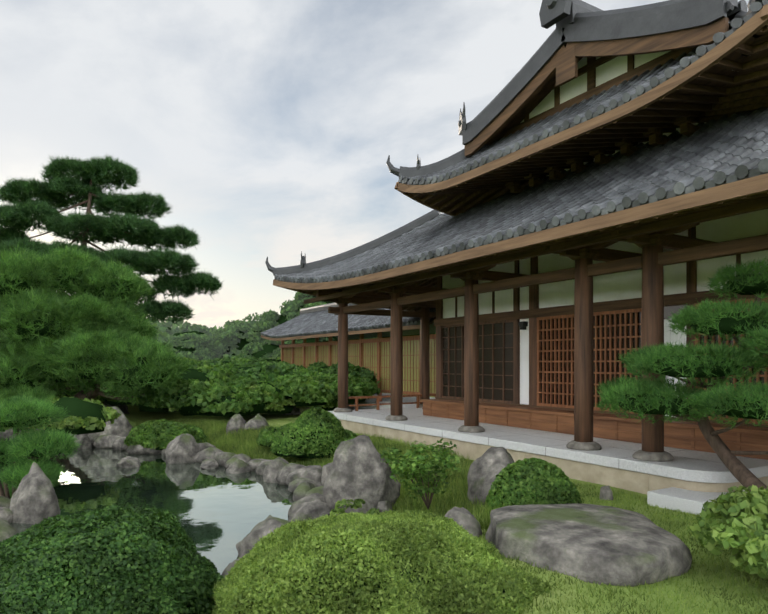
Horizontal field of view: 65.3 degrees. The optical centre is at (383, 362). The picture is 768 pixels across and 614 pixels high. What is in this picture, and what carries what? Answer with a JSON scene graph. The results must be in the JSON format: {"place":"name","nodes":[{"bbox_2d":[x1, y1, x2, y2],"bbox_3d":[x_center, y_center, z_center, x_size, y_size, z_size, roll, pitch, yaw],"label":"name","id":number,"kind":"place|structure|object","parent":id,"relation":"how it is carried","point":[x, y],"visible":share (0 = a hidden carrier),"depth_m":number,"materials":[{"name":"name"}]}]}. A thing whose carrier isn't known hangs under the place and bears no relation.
{"place":"outdoors","nodes":[
{"label":"outdoors","id":0,"kind":"place"},
{"bbox_2d":[0,439,293,574],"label":"pond water","id":1,"kind":"structure","parent":0,"point":[219,513],"depth_m":11.76,"materials":[{"name":"green liquid"}]},
{"bbox_2d":[0,0,748,328],"label":"sky","id":2,"kind":"structure","parent":0,"point":[270,129],"materials":[{"name":"white"}]},
{"bbox_2d":[4,393,767,613],"bbox_3d":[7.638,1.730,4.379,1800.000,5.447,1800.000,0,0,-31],"label":"ground","id":3,"kind":"structure","parent":0,"point":[135,416],"depth_m":5.55,"materials":[{"name":"green plant"}]},
{"bbox_2d":[0,176,177,497],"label":"pine tree branches","id":4,"kind":"object","parent":3,"relation":"on","point":[93,395],"visible":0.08,"depth_m":20.96,"materials":[{"name":"brown plant"}]},
{"bbox_2d":[0,394,80,489],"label":"pine needles","id":5,"kind":"object","parent":4,"relation":"attached to","point":[12,451],"visible":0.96,"depth_m":10.88,"materials":[{"name":"green plant"}]},
{"bbox_2d":[0,264,167,480],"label":"pine","id":6,"kind":"object","parent":4,"relation":"attached to","point":[42,331],"visible":0.1,"depth_m":19.55,"materials":[{"name":"green plant"}]},
{"bbox_2d":[0,154,222,325],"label":"pine needles","id":7,"kind":"object","parent":4,"relation":"attached to","point":[22,211],"visible":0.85,"depth_m":31.96,"materials":[{"name":"green plant"}]},
{"bbox_2d":[0,242,188,406],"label":"pine tier needles","id":8,"kind":"object","parent":3,"relation":"on","point":[129,348],"visible":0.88,"depth_m":19.56,"materials":[{"name":"green plant"}]},
{"bbox_2d":[0,502,224,613],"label":"azalea shrub","id":9,"kind":"object","parent":3,"relation":"on","point":[43,553],"visible":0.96,"depth_m":5.09,"materials":[{"name":"green plant"}]},
{"bbox_2d":[9,292,435,416],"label":"background trees","id":10,"kind":"object","parent":3,"relation":"on","point":[192,374],"visible":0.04,"depth_m":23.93,"materials":[{"name":"green plant"}]},
{"bbox_2d":[94,357,380,414],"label":"shrubs","id":11,"kind":"object","parent":3,"relation":"on","point":[321,387],"visible":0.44,"depth_m":22.12,"materials":[{"name":"green plant"}]},
{"bbox_2d":[0,397,568,613],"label":"shrub","id":12,"kind":"object","parent":3,"relation":"on","point":[82,409],"visible":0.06,"depth_m":14.82,"materials":[{"name":"green plant"}]},
{"bbox_2d":[157,416,507,529],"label":"grass tufts","id":13,"kind":"object","parent":3,"relation":"on","point":[214,430],"visible":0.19,"depth_m":13.66,"materials":[{"name":"green plant"}]},
{"bbox_2d":[0,401,691,586],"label":"rocks","id":14,"kind":"object","parent":3,"relation":"on","point":[606,545],"visible":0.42,"depth_m":8.97,"materials":[{"name":"grey stone"}]},
{"bbox_2d":[124,406,582,513],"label":"shrub mounds","id":15,"kind":"object","parent":3,"relation":"on","point":[559,479],"visible":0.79,"depth_m":14.77,"materials":[{"name":"green plant"}]},
{"bbox_2d":[279,332,435,401],"bbox_3d":[-1.843,-0.087,28.562,0.140,3.700,16.800,0,0,-31],"label":"batten","id":16,"kind":"object","parent":3,"relation":"on","point":[379,339],"visible":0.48,"depth_m":26.50,"materials":[{"name":"brown wood"}]},
{"bbox_2d":[261,325,419,340],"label":"wing fascia","id":17,"kind":"structure","parent":16,"relation":"attached to","point":[411,327],"depth_m":26.64,"materials":[{"name":"brown wood"}]},
{"bbox_2d":[261,302,435,338],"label":"wing tiles","id":18,"kind":"object","parent":16,"relation":"on","point":[316,320],"visible":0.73,"depth_m":30.49,"materials":[{"name":"grey tile"}]},
{"bbox_2d":[283,339,435,392],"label":"wing panels","id":19,"kind":"object","parent":16,"relation":"attached to","point":[352,349],"visible":0.2,"depth_m":25.59,"materials":[{"name":"beige wood"}]},
{"bbox_2d":[210,509,555,613],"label":"bush","id":20,"kind":"object","parent":3,"relation":"on","point":[270,552],"visible":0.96,"depth_m":4.77,"materials":[{"name":"green plant"}]},
{"bbox_2d":[348,393,434,409],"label":"wing floor","id":21,"kind":"structure","parent":3,"relation":"on","point":[386,400],"depth_m":25.78,"materials":[{"name":"stone"}]},
{"bbox_2d":[35,384,767,578],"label":"bright shrub","id":22,"kind":"object","parent":3,"relation":"on","point":[736,521],"visible":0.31,"depth_m":5.57,"materials":[{"name":"green plant"}]},
{"bbox_2d":[380,438,460,508],"bbox_3d":[0.621,1.652,8.866,1.272,1.033,1.370,0,0,-31],"label":"loose shrub","id":23,"kind":"object","parent":3,"relation":"on","point":[422,468],"depth_m":8.73,"materials":[{"name":"green plant"}]},
{"bbox_2d":[340,419,767,494],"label":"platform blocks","id":24,"kind":"structure","parent":3,"relation":"on","point":[642,483],"depth_m":10.47,"materials":[{"name":"beige stone"}]},
{"bbox_2d":[348,394,435,410],"bbox_3d":[2.409,1.328,21.434,8.300,0.470,0.100,0,0,-31],"label":"rail","id":25,"kind":"object","parent":24,"relation":"on","point":[378,403],"visible":0.27,"depth_m":19.84,"materials":[{"name":"brown wood"}]},
{"bbox_2d":[333,404,673,461],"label":"column bases","id":26,"kind":"object","parent":24,"relation":"on","point":[665,456],"depth_m":10.75,"materials":[{"name":"stone"}]},
{"bbox_2d":[338,245,663,451],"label":"columns","id":27,"kind":"structure","parent":26,"relation":"on","point":[652,318],"depth_m":10.90,"materials":[{"name":"brown wood"}]},
{"bbox_2d":[316,230,716,317],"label":"brackets","id":28,"kind":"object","parent":27,"relation":"on","point":[676,243],"depth_m":14.10,"materials":[{"name":"brown wood"}]},
{"bbox_2d":[352,411,719,462],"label":"slab joints","id":29,"kind":"object","parent":24,"relation":"on","point":[530,435],"visible":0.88,"depth_m":12.53,"materials":[{"name":"stone"}]},
{"bbox_2d":[328,407,767,514],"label":"platform slab","id":30,"kind":"structure","parent":24,"relation":"on","point":[688,468],"depth_m":10.69,"materials":[{"name":"grey stone"}]},
{"bbox_2d":[436,226,740,418],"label":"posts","id":31,"kind":"object","parent":24,"relation":"on","point":[691,276],"visible":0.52,"depth_m":15.24,"materials":[{"name":"brown wood"}]},
{"bbox_2d":[420,399,767,459],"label":"base panel","id":32,"kind":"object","parent":24,"relation":"on","point":[688,435],"depth_m":12.24,"materials":[{"name":"brown wood"}]},
{"bbox_2d":[304,197,767,427],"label":"beams","id":33,"kind":"structure","parent":32,"relation":"on","point":[662,229],"depth_m":11.14,"materials":[{"name":"brown wood"}]},
{"bbox_2d":[265,0,767,282],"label":"roof tiles","id":34,"kind":"object","parent":33,"relation":"on","point":[723,149],"visible":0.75,"depth_m":11.14,"materials":[{"name":"grey tile"}]},
{"bbox_2d":[273,4,767,311],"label":"fascia","id":35,"kind":"structure","parent":34,"relation":"attached to","point":[750,27],"depth_m":9.31,"materials":[{"name":"brown wood"}]},
{"bbox_2d":[521,51,669,122],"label":"gable wall","id":36,"kind":"structure","parent":34,"relation":"attached to","point":[605,72],"depth_m":12.77,"materials":[{"name":"paint"}]},
{"bbox_2d":[465,17,728,156],"bbox_3d":[4.044,-5.927,12.431,0.820,1.520,6.500,0,0,-31],"label":"gable bargeboard","id":37,"kind":"object","parent":34,"relation":"on","point":[567,57],"visible":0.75,"depth_m":12.06,"materials":[{"name":"brown wood"}]},
{"bbox_2d":[277,25,767,310],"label":"rafters","id":38,"kind":"object","parent":33,"relation":"on","point":[635,126],"visible":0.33,"depth_m":10.47,"materials":[{"name":"brown wood"}]},
{"bbox_2d":[308,33,767,307],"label":"roof underside","id":39,"kind":"object","parent":38,"relation":"on","point":[536,99],"visible":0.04,"depth_m":10.03,"materials":[{"name":"brown wood"}]},
{"bbox_2d":[443,303,763,419],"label":"panels","id":40,"kind":"object","parent":33,"relation":"attached to","point":[498,356],"depth_m":15.53,"materials":[{"name":"grey"}]},
{"bbox_2d":[537,297,767,424],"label":"lattice frames","id":41,"kind":"structure","parent":33,"relation":"attached to","point":[539,319],"depth_m":13.70,"materials":[{"name":"brown wood"}]},
{"bbox_2d":[539,301,767,420],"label":"lattice","id":42,"kind":"object","parent":41,"relation":"attached to","point":[596,350],"visible":0.54,"depth_m":13.11,"materials":[{"name":"brown wood"}]},
{"bbox_2d":[664,319,685,416],"bbox_3d":[5.569,0.093,11.600,0.010,1.900,0.652,0,0,-31],"label":"wall panel","id":43,"kind":"object","parent":33,"relation":"on","point":[669,337],"visible":0.08,"depth_m":11.59,"materials":[{"name":"white paint"}]},
{"bbox_2d":[438,54,767,404],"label":"walls","id":44,"kind":"structure","parent":24,"relation":"on","point":[618,286],"depth_m":12.85,"materials":[{"name":"paint"}]},
{"bbox_2d":[519,321,527,329],"bbox_3d":[3.476,-0.927,14.974,0.160,0.200,0.160,0,0,-31],"label":"lamp","id":45,"kind":"object","parent":44,"relation":"attached to","point":[523,325],"visible":0.96,"depth_m":14.92,"materials":[{"name":"grey metal"}]},
{"bbox_2d":[506,117,700,193],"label":"brackets","id":46,"kind":"object","parent":44,"relation":"attached to","point":[687,128],"visible":0.17,"depth_m":12.16,"materials":[{"name":"brown wood"}]},
{"bbox_2d":[594,256,767,490],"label":"pine tree","id":47,"kind":"object","parent":3,"relation":"on","point":[705,400],"depth_m":7.91,"materials":[{"name":"green plant"}]},
{"bbox_2d":[615,274,767,419],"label":"pine foliage","id":48,"kind":"object","parent":47,"relation":"attached to","point":[727,325],"visible":0.4,"depth_m":7.77,"materials":[{"name":"green plant"}]}
]}

